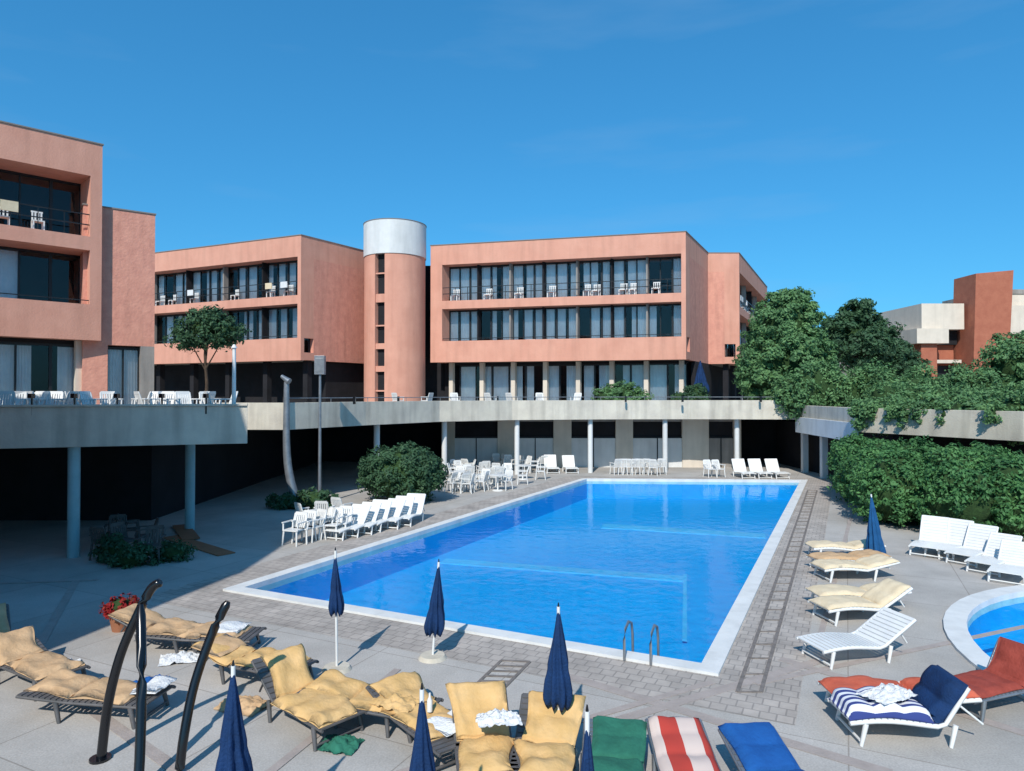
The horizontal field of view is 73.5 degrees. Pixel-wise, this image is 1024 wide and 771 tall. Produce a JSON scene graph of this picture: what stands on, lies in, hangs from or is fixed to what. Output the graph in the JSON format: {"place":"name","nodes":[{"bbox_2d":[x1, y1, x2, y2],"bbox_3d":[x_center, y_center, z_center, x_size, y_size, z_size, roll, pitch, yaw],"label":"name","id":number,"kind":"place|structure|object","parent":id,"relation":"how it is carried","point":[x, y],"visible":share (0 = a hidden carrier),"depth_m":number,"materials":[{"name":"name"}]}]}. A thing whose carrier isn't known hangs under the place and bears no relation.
{"place":"outdoors","nodes":[
{"label":"outdoors","id":0,"kind":"place"},
{"bbox_2d":[0,337,81,402],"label":"ground floor","id":1,"kind":"structure","parent":0,"point":[39,368],"depth_m":30.63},
{"bbox_2d":[154,361,363,403],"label":"ground floor","id":2,"kind":"structure","parent":0,"point":[263,382],"depth_m":51.86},
{"bbox_2d":[363,218,426,401],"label":"stair tower","id":3,"kind":"structure","parent":0,"point":[394,253],"depth_m":48.54,"materials":[{"name":"paint"}]},
{"bbox_2d":[140,476,832,724],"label":"pool surround paving","id":4,"kind":"structure","parent":0,"point":[777,701],"depth_m":12.93,"materials":[{"name":"stone"}]},
{"bbox_2d":[377,496,414,529],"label":"sun lounger","id":5,"kind":"object","parent":4,"relation":"on","point":[408,506],"visible":0.52,"depth_m":23.47,"materials":[{"name":"white plastic"}]},
{"bbox_2d":[390,493,425,526],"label":"sun lounger","id":6,"kind":"object","parent":4,"relation":"on","point":[418,505],"visible":0.66,"depth_m":23.91,"materials":[{"name":"white plastic"}]},
{"bbox_2d":[0,490,1023,770],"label":"paving bands","id":7,"kind":"object","parent":4,"relation":"on","point":[168,762],"visible":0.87,"depth_m":10.38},
{"bbox_2d":[0,428,1023,770],"bbox_3d":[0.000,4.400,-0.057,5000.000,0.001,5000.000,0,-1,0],"label":"ground","id":8,"kind":"structure","parent":0,"point":[244,524],"depth_m":11.42,"materials":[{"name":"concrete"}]},
{"bbox_2d":[0,602,10,668],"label":"sun lounger","id":9,"kind":"object","parent":8,"relation":"on","point":[5,624],"visible":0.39,"depth_m":11.95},
{"bbox_2d":[0,626,90,701],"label":"sun lounger","id":10,"kind":"object","parent":8,"relation":"on","point":[25,653],"visible":0.98,"depth_m":10.46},
{"bbox_2d":[15,668,176,729],"bbox_3d":[-5.727,4.307,9.495,1.890,0.447,0.781,0,-1,8],"label":"sun lounger","id":11,"kind":"object","parent":8,"relation":"on","point":[65,686],"visible":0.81,"depth_m":9.35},
{"bbox_2d":[89,527,120,560],"bbox_3d":[-10.910,4.190,18.348,0.579,0.904,0.607,0,-1,8],"label":"dark garden chair","id":12,"kind":"object","parent":8,"relation":"on","point":[94,534],"visible":0.5,"depth_m":18.12,"materials":[{"name":"plastic"}]},
{"bbox_2d":[98,593,139,632],"bbox_3d":[-7.318,4.232,12.789,0.725,0.669,0.704,-1,-1,39],"label":"flower pot","id":13,"kind":"object","parent":8,"relation":"on","point":[116,604],"visible":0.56,"depth_m":12.66,"materials":[{"name":"red plant"}]},
{"bbox_2d":[109,521,140,544],"bbox_3d":[-10.545,4.194,18.648,0.606,0.904,0.579,0,-1,21],"label":"dark garden chair","id":14,"kind":"object","parent":8,"relation":"on","point":[112,526],"visible":0.48,"depth_m":18.77,"materials":[{"name":"plastic"}]},
{"bbox_2d":[88,531,197,568],"bbox_3d":[-9.778,4.369,17.887,2.740,1.038,1.614,0,-1,0],"label":"flower shrub","id":15,"kind":"object","parent":8,"relation":"on","point":[118,550],"visible":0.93,"depth_m":17.80,"materials":[{"name":"green plant"}]},
{"bbox_2d":[137,525,166,563],"bbox_3d":[-9.464,4.186,18.038,0.579,0.904,0.607,0,-1,-11],"label":"dark garden chair","id":16,"kind":"object","parent":8,"relation":"on","point":[157,544],"visible":0.74,"depth_m":18.23,"materials":[{"name":"plastic"}]},
{"bbox_2d":[89,579,229,770],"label":"black bent rails","id":17,"kind":"object","parent":8,"relation":"on","point":[137,622],"visible":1,"depth_m":8.23,"materials":[{"name":"metal"}]},
{"bbox_2d":[108,603,210,652],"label":"sun lounger","id":18,"kind":"object","parent":8,"relation":"on","point":[123,616],"visible":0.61,"depth_m":11.96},
{"bbox_2d":[157,650,198,666],"bbox_3d":[-5.520,4.477,11.384,0.628,0.117,0.514,0,-1,-19],"label":"crumpled towel","id":19,"kind":"object","parent":8,"relation":"on","point":[183,656],"visible":0.89,"depth_m":11.29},
{"bbox_2d":[164,524,234,555],"bbox_3d":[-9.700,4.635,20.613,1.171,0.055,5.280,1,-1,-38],"label":"sun lounger","id":20,"kind":"object","parent":8,"relation":"on","point":[187,535],"visible":0.79,"depth_m":20.36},
{"bbox_2d":[146,618,266,653],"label":"sun lounger","id":21,"kind":"object","parent":8,"relation":"on","point":[166,629],"visible":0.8,"depth_m":11.69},
{"bbox_2d":[215,660,252,770],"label":"closed parasol","id":22,"kind":"object","parent":8,"relation":"on","point":[234,754],"visible":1,"depth_m":6.20,"materials":[{"name":"blue fabric"}]},
{"bbox_2d":[213,695,271,716],"bbox_3d":[-3.768,4.459,9.662,0.747,0.107,0.544,0,-1,19],"label":"crumpled towel","id":23,"kind":"object","parent":8,"relation":"on","point":[251,706],"visible":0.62,"depth_m":9.59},
{"bbox_2d":[191,633,318,684],"bbox_3d":[-3.992,4.264,10.588,1.873,0.561,0.828,0,-1,22],"label":"sun lounger","id":24,"kind":"object","parent":8,"relation":"on","point":[226,650],"visible":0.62,"depth_m":10.60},
{"bbox_2d":[280,375,297,496],"bbox_3d":[-8.673,2.190,26.968,0.893,5.239,0.380,0,-1,-6],"label":"curved post","id":25,"kind":"object","parent":8,"relation":"on","point":[290,481],"visible":0.9,"depth_m":26.88,"materials":[{"name":"grey metal"}]},
{"bbox_2d":[281,511,307,546],"bbox_3d":[-6.367,4.213,20.154,0.579,0.904,0.606,0,-1,19],"label":"white plastic chair","id":26,"kind":"object","parent":8,"relation":"on","point":[298,515],"visible":0.99,"depth_m":20.25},
{"bbox_2d":[265,485,338,510],"bbox_3d":[-8.085,4.439,26.471,3.018,1.177,1.402,0,-1,0],"label":"flower shrub","id":27,"kind":"object","parent":8,"relation":"on","point":[306,498],"visible":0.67,"depth_m":26.22,"materials":[{"name":"green plant"}]},
{"bbox_2d":[251,643,366,751],"bbox_3d":[-2.752,4.153,9.237,1.780,0.748,0.834,-1,-1,42],"label":"sun lounger","id":28,"kind":"object","parent":8,"relation":"on","point":[285,676],"visible":0.92,"depth_m":9.20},
{"bbox_2d":[301,508,326,542],"bbox_3d":[-5.963,4.221,20.697,0.579,0.904,0.606,-1,-1,36],"label":"white plastic chair","id":29,"kind":"object","parent":8,"relation":"on","point":[321,512],"visible":0.83,"depth_m":20.70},
{"bbox_2d":[314,356,325,491],"bbox_3d":[-7.702,1.781,27.474,0.400,5.950,0.250,0,-1,0],"label":"street lamp","id":30,"kind":"object","parent":8,"relation":"on","point":[319,365],"visible":0.89,"depth_m":27.41,"materials":[{"name":"grey metal"}]},
{"bbox_2d":[320,507,343,540],"bbox_3d":[-5.478,4.224,20.955,0.579,0.904,0.606,0,-1,10],"label":"white plastic chair","id":31,"kind":"object","parent":8,"relation":"on","point":[339,515],"visible":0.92,"depth_m":21.10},
{"bbox_2d":[321,547,351,673],"bbox_3d":[-2.800,3.568,10.972,0.480,1.950,0.480,0,-1,0],"label":"closed parasol","id":32,"kind":"object","parent":8,"relation":"on","point":[336,603],"visible":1,"depth_m":10.93,"materials":[{"name":"blue fabric"}]},
{"bbox_2d":[317,734,364,755],"bbox_3d":[-2.158,4.434,8.577,0.530,0.129,0.432,0,-1,14],"label":"crumpled towel","id":33,"kind":"object","parent":8,"relation":"on","point":[346,744],"visible":0.98,"depth_m":8.50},
{"bbox_2d":[321,504,370,540],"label":"sun lounger","id":34,"kind":"object","parent":8,"relation":"on","point":[360,512],"visible":0.69,"depth_m":21.76,"materials":[{"name":"white plastic"}]},
{"bbox_2d":[337,502,381,537],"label":"sun lounger","id":35,"kind":"object","parent":8,"relation":"on","point":[372,515],"visible":0.59,"depth_m":22.13,"materials":[{"name":"white plastic"}]},
{"bbox_2d":[297,669,443,743],"bbox_3d":[-1.931,4.303,9.260,1.889,0.447,0.883,0,-1,20],"label":"sun lounger","id":36,"kind":"object","parent":8,"relation":"on","point":[353,690],"visible":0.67,"depth_m":9.32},
{"bbox_2d":[351,499,391,534],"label":"sun lounger","id":37,"kind":"object","parent":8,"relation":"on","point":[384,510],"visible":0.66,"depth_m":22.57,"materials":[{"name":"white plastic"}]},
{"bbox_2d":[361,498,405,532],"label":"sun lounger","id":38,"kind":"object","parent":8,"relation":"on","point":[397,506],"visible":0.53,"depth_m":23.03,"materials":[{"name":"white plastic"}]},
{"bbox_2d":[355,441,451,501],"bbox_3d":[-4.487,3.649,28.226,3.979,2.857,3.684,0,-1,0],"label":"round bush","id":39,"kind":"object","parent":8,"relation":"on","point":[402,469],"visible":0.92,"depth_m":27.32,"materials":[{"name":"green plant"}]},
{"bbox_2d":[365,671,459,769],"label":"sun lounger","id":40,"kind":"object","parent":8,"relation":"on","point":[441,726],"visible":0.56,"depth_m":8.68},
{"bbox_2d":[369,693,426,714],"bbox_3d":[-1.497,4.096,8.994,0.666,0.117,0.530,-1,-1,34],"label":"crumpled towel","id":41,"kind":"object","parent":40,"relation":"on","point":[401,703],"visible":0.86,"depth_m":8.88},
{"bbox_2d":[409,683,435,770],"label":"closed parasol","id":42,"kind":"object","parent":8,"relation":"on","point":[422,757],"visible":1,"depth_m":5.72,"materials":[{"name":"blue fabric"}]},
{"bbox_2d":[418,559,446,663],"bbox_3d":[-1.324,3.724,11.447,0.480,1.651,0.480,0,-1,0],"label":"closed parasol","id":43,"kind":"object","parent":8,"relation":"on","point":[434,624],"visible":1,"depth_m":11.37,"materials":[{"name":"blue fabric"}]},
{"bbox_2d":[445,681,518,770],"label":"sun lounger","id":44,"kind":"object","parent":8,"relation":"on","point":[486,748],"visible":0.94,"depth_m":8.18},
{"bbox_2d":[476,708,522,727],"bbox_3d":[-0.164,3.842,8.005,0.532,0.118,0.368,0,-1,-9],"label":"crumpled towel","id":45,"kind":"object","parent":44,"relation":"on","point":[491,718],"visible":1,"depth_m":7.92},
{"bbox_2d":[223,478,807,676],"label":"swimming pool","id":46,"kind":"structure","parent":8,"relation":"in","point":[683,565],"depth_m":20.29,"materials":[{"name":"liquid"}]},
{"bbox_2d":[623,620,659,664],"bbox_3d":[2.163,4.673,11.436,0.484,1.451,0.582,0,-1,26],"label":"pool ladder","id":47,"kind":"object","parent":46,"relation":"attached to","point":[632,642],"visible":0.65,"depth_m":11.36,"materials":[{"name":"grey metal"}]},
{"bbox_2d":[510,690,585,770],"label":"sun lounger","id":48,"kind":"object","parent":8,"relation":"on","point":[545,739],"visible":0.95,"depth_m":8.10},
{"bbox_2d":[543,602,577,755],"bbox_3d":[0.573,3.595,8.454,0.480,1.830,0.480,0,-1,0],"label":"closed parasol","id":49,"kind":"object","parent":8,"relation":"on","point":[557,691],"visible":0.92,"depth_m":8.37,"materials":[{"name":"blue fabric"}]},
{"bbox_2d":[580,704,593,770],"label":"closed parasol","id":50,"kind":"object","parent":8,"relation":"on","point":[587,763],"visible":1,"depth_m":5.34,"materials":[{"name":"blue fabric"}]},
{"bbox_2d":[447,419,740,466],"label":"changing room block","id":51,"kind":"structure","parent":8,"relation":"on","point":[694,442],"depth_m":41.41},
{"bbox_2d":[580,715,646,770],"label":"sun lounger","id":52,"kind":"object","parent":8,"relation":"on","point":[617,744],"visible":0.91,"depth_m":7.87,"materials":[{"name":"green fabric"}]},
{"bbox_2d":[645,716,721,770],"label":"sun lounger","id":53,"kind":"object","parent":8,"relation":"on","point":[678,743],"visible":1,"depth_m":7.82,"materials":[{"name":"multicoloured fabric"}]},
{"bbox_2d":[718,722,803,770],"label":"sun lounger","id":54,"kind":"object","parent":8,"relation":"on","point":[756,746],"visible":1,"depth_m":7.68,"materials":[{"name":"blue fabric"}]},
{"bbox_2d":[804,539,885,553],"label":"sun lounger","id":55,"kind":"object","parent":8,"relation":"on","point":[822,545],"visible":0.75,"depth_m":18.33,"materials":[{"name":"fabric"}]},
{"bbox_2d":[806,549,891,573],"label":"sun lounger","id":56,"kind":"object","parent":8,"relation":"on","point":[854,555],"visible":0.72,"depth_m":17.17,"materials":[{"name":"fabric"}]},
{"bbox_2d":[809,554,899,582],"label":"sun lounger","id":57,"kind":"object","parent":8,"relation":"on","point":[875,562],"visible":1,"depth_m":16.22,"materials":[{"name":"fabric"}]},
{"bbox_2d":[796,607,916,669],"bbox_3d":[5.762,4.215,11.491,1.796,0.682,0.742,0,-1,-14],"label":"sun lounger","id":58,"kind":"object","parent":8,"relation":"on","point":[883,628],"visible":1,"depth_m":11.44,"materials":[{"name":"white plastic"}]},
{"bbox_2d":[805,582,911,611],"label":"sun lounger","id":59,"kind":"object","parent":8,"relation":"on","point":[829,590],"visible":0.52,"depth_m":14.15,"materials":[{"name":"fabric"}]},
{"bbox_2d":[807,578,912,626],"bbox_3d":[6.840,4.241,13.489,1.809,0.682,0.742,0,-1,-10],"label":"sun lounger","id":60,"kind":"object","parent":8,"relation":"on","point":[887,592],"visible":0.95,"depth_m":13.34,"materials":[{"name":"fabric"}]},
{"bbox_2d":[865,493,885,553],"bbox_3d":[9.502,3.708,17.851,0.487,1.852,0.480,0,-1,0],"label":"closed parasol","id":61,"kind":"object","parent":8,"relation":"on","point":[874,540],"visible":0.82,"depth_m":17.77,"materials":[{"name":"blue fabric"}]},
{"bbox_2d":[817,675,981,724],"bbox_3d":[5.313,4.315,9.476,1.893,0.429,0.742,0,-1,0],"label":"sun lounger","id":62,"kind":"object","parent":8,"relation":"on","point":[831,684],"visible":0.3,"depth_m":9.57,"materials":[{"name":"fabric"}]},
{"bbox_2d":[827,665,983,748],"bbox_3d":[5.087,4.117,8.901,1.682,0.810,0.742,0,-1,2],"label":"sun lounger","id":63,"kind":"object","parent":8,"relation":"on","point":[937,701],"visible":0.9,"depth_m":8.64,"materials":[{"name":"fabric"}]},
{"bbox_2d":[856,683,916,704],"bbox_3d":[4.879,3.954,8.892,0.728,0.117,0.429,0,-1,-27],"label":"crumpled towel","id":64,"kind":"object","parent":63,"relation":"on","point":[884,694],"visible":1,"depth_m":8.83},
{"bbox_2d":[826,430,1023,539],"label":"hedge","id":65,"kind":"object","parent":8,"relation":"on","point":[903,482],"visible":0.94,"depth_m":22.11,"materials":[{"name":"green plant"}]},
{"bbox_2d":[908,515,949,558],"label":"sun lounger","id":66,"kind":"object","parent":8,"relation":"on","point":[934,528],"visible":0.93,"depth_m":19.33,"materials":[{"name":"white plastic"}]},
{"bbox_2d":[922,518,973,560],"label":"sun lounger","id":67,"kind":"object","parent":8,"relation":"on","point":[957,531],"visible":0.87,"depth_m":18.94,"materials":[{"name":"white plastic"}]},
{"bbox_2d":[944,523,998,567],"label":"sun lounger","id":68,"kind":"object","parent":8,"relation":"on","point":[976,539],"visible":0.74,"depth_m":18.33,"materials":[{"name":"white plastic"}]},
{"bbox_2d":[943,585,1023,698],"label":"round pool","id":69,"kind":"structure","parent":8,"relation":"in","point":[966,618],"depth_m":14.16,"materials":[{"name":"liquid"}]},
{"bbox_2d":[954,636,1023,721],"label":"sun lounger","id":70,"kind":"object","parent":8,"relation":"on","point":[1001,676],"visible":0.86,"depth_m":9.78,"materials":[{"name":"fabric"}]},
{"bbox_2d":[964,532,1022,576],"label":"sun lounger","id":71,"kind":"object","parent":8,"relation":"on","point":[989,556],"visible":0.66,"depth_m":17.48,"materials":[{"name":"white plastic"}]},
{"bbox_2d":[987,539,1023,584],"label":"sun lounger","id":72,"kind":"object","parent":8,"relation":"on","point":[1011,553],"visible":0.94,"depth_m":16.66,"materials":[{"name":"white plastic"}]},
{"bbox_2d":[0,398,1023,557],"bbox_3d":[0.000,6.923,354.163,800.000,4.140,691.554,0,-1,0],"label":"terrace","id":73,"kind":"structure","parent":0,"point":[72,465],"depth_m":27.04,"materials":[{"name":"beige concrete"}]},
{"bbox_2d":[0,180,78,302],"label":"side walls","id":74,"kind":"structure","parent":73,"relation":"on","point":[34,273],"depth_m":31.44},
{"bbox_2d":[0,122,102,340],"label":"facade","id":75,"kind":"structure","parent":74,"relation":"on","point":[38,153],"depth_m":29.09,"materials":[{"name":"paint"}]},
{"bbox_2d":[0,169,80,390],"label":"window frames","id":76,"kind":"structure","parent":75,"relation":"attached to","point":[51,181],"depth_m":29.70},
{"bbox_2d":[0,249,73,404],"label":"curtains","id":77,"kind":"object","parent":76,"relation":"attached to","point":[8,284],"visible":0.59,"depth_m":29.16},
{"bbox_2d":[0,199,89,300],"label":"balcony rails","id":78,"kind":"object","parent":75,"relation":"on","point":[8,205],"visible":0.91,"depth_m":28.46,"materials":[{"name":"black metal"}]},
{"bbox_2d":[77,203,155,403],"bbox_3d":[-20.025,-3.340,33.996,2.900,9.160,8.090,1,-1,-37],"label":"hotel annex","id":79,"kind":"object","parent":73,"relation":"on","point":[118,358],"visible":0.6,"depth_m":31.02,"materials":[{"name":"paint"}]},
{"bbox_2d":[107,347,138,403],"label":"window frames","id":80,"kind":"structure","parent":79,"relation":"in","point":[126,348],"depth_m":31.18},
{"bbox_2d":[161,304,254,390],"bbox_3d":[-13.376,-1.145,29.973,3.534,4.872,2.543,0,-1,25],"label":"young tree","id":81,"kind":"object","parent":73,"relation":"on","point":[218,329],"visible":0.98,"depth_m":29.67,"materials":[{"name":"green plant"}]},
{"bbox_2d":[154,259,363,365],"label":"side walls","id":82,"kind":"structure","parent":73,"relation":"on","point":[338,313],"depth_m":50.72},
{"bbox_2d":[154,235,363,364],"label":"facade","id":83,"kind":"structure","parent":82,"relation":"on","point":[305,251],"depth_m":49.20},
{"bbox_2d":[154,262,267,343],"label":"balcony dividers","id":84,"kind":"object","parent":83,"relation":"on","point":[225,290],"visible":0.34,"depth_m":50.99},
{"bbox_2d":[155,281,297,341],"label":"balcony rails","id":85,"kind":"object","parent":83,"relation":"on","point":[268,286],"visible":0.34,"depth_m":50.15,"materials":[{"name":"black metal"}]},
{"bbox_2d":[157,260,309,352],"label":"window frames","id":86,"kind":"structure","parent":83,"relation":"attached to","point":[238,267],"depth_m":50.87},
{"bbox_2d":[159,263,296,342],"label":"curtains","id":87,"kind":"object","parent":86,"relation":"attached to","point":[253,282],"visible":0.33,"depth_m":50.47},
{"bbox_2d":[27,394,781,414],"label":"parapet spotlights","id":88,"kind":"object","parent":73,"relation":"on","point":[116,396],"visible":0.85,"depth_m":18.86,"materials":[{"name":"black paint"}]},
{"bbox_2d":[425,266,459,400],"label":"connecting block","id":89,"kind":"structure","parent":73,"relation":"on","point":[435,378],"depth_m":52.62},
{"bbox_2d":[446,256,711,364],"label":"side walls","id":90,"kind":"structure","parent":73,"relation":"on","point":[697,344],"depth_m":50.00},
{"bbox_2d":[430,232,707,362],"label":"facade","id":91,"kind":"structure","parent":90,"relation":"on","point":[683,245],"depth_m":48.28,"materials":[{"name":"paint"}]},
{"bbox_2d":[444,278,680,338],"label":"balcony rails","id":92,"kind":"object","parent":91,"relation":"on","point":[597,288],"visible":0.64,"depth_m":48.31,"materials":[{"name":"black metal"}]},
{"bbox_2d":[477,257,648,339],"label":"balcony dividers","id":93,"kind":"object","parent":91,"relation":"on","point":[544,295],"visible":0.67,"depth_m":49.03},
{"bbox_2d":[449,256,686,400],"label":"window frames","id":94,"kind":"structure","parent":91,"relation":"attached to","point":[523,309],"depth_m":49.60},
{"bbox_2d":[451,258,685,400],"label":"curtains","id":95,"kind":"object","parent":91,"relation":"attached to","point":[658,381],"visible":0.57,"depth_m":49.49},
{"bbox_2d":[430,231,707,252],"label":"roof","id":96,"kind":"structure","parent":91,"relation":"on","point":[573,237],"depth_m":48.26,"materials":[{"name":"concrete"}]},
{"bbox_2d":[590,379,654,399],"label":"flower shrub","id":97,"kind":"object","parent":73,"relation":"on","point":[616,391],"visible":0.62,"depth_m":44.11,"materials":[{"name":"green plant"}]},
{"bbox_2d":[670,382,710,399],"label":"flower shrub","id":98,"kind":"object","parent":73,"relation":"on","point":[695,391],"visible":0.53,"depth_m":43.42,"materials":[{"name":"green plant"}]},
{"bbox_2d":[708,272,746,368],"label":"side walls","id":99,"kind":"structure","parent":73,"relation":"on","point":[716,343],"depth_m":53.07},
{"bbox_2d":[708,253,766,365],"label":"facade","id":100,"kind":"structure","parent":99,"relation":"on","point":[736,269],"depth_m":53.12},
{"bbox_2d":[735,286,756,356],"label":"balcony dividers","id":101,"kind":"object","parent":100,"relation":"on","point":[751,300],"visible":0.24,"depth_m":59.95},
{"bbox_2d":[731,286,842,399],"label":"round tree","id":102,"kind":"object","parent":73,"relation":"on","point":[785,334],"visible":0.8,"depth_m":41.19,"materials":[{"name":"green plant"}]},
{"bbox_2d":[820,298,906,374],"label":"dark tree","id":103,"kind":"object","parent":73,"relation":"on","point":[860,332],"visible":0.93,"depth_m":54.92,"materials":[{"name":"green plant"}]},
{"bbox_2d":[852,336,932,379],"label":"dark tree","id":104,"kind":"object","parent":73,"relation":"on","point":[904,357],"visible":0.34,"depth_m":58.34,"materials":[{"name":"green plant"}]},
{"bbox_2d":[769,357,1023,446],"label":"garden shrubs","id":105,"kind":"object","parent":73,"relation":"on","point":[961,387],"visible":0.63,"depth_m":37.08,"materials":[{"name":"green plant"}]},
{"bbox_2d":[846,397,1011,430],"bbox_3d":[16.431,1.204,27.334,1.291,1.511,6.261,0,-1,-28],"label":"hanging creeper","id":106,"kind":"object","parent":73,"relation":"attached to","point":[860,413],"visible":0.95,"depth_m":27.91,"materials":[{"name":"green plant"}]},
{"bbox_2d":[971,330,1023,382],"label":"garden tree","id":107,"kind":"object","parent":73,"relation":"on","point":[1008,356],"visible":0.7,"depth_m":37.94,"materials":[{"name":"green plant"}]},
{"bbox_2d":[0,0,1023,326],"label":"sky","id":108,"kind":"structure","parent":0,"point":[847,150],"materials":[{"name":"blue"}]},
{"bbox_2d":[445,360,710,400],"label":"ground floor","id":109,"kind":"structure","parent":0,"point":[615,373],"depth_m":50.54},
{"bbox_2d":[711,364,748,399],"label":"ground floor","id":110,"kind":"structure","parent":0,"point":[723,387],"depth_m":56.77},
{"bbox_2d":[839,270,1023,378],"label":"distant house","id":111,"kind":"structure","parent":0,"point":[971,317],"depth_m":60.87,"materials":[{"name":"paint"}]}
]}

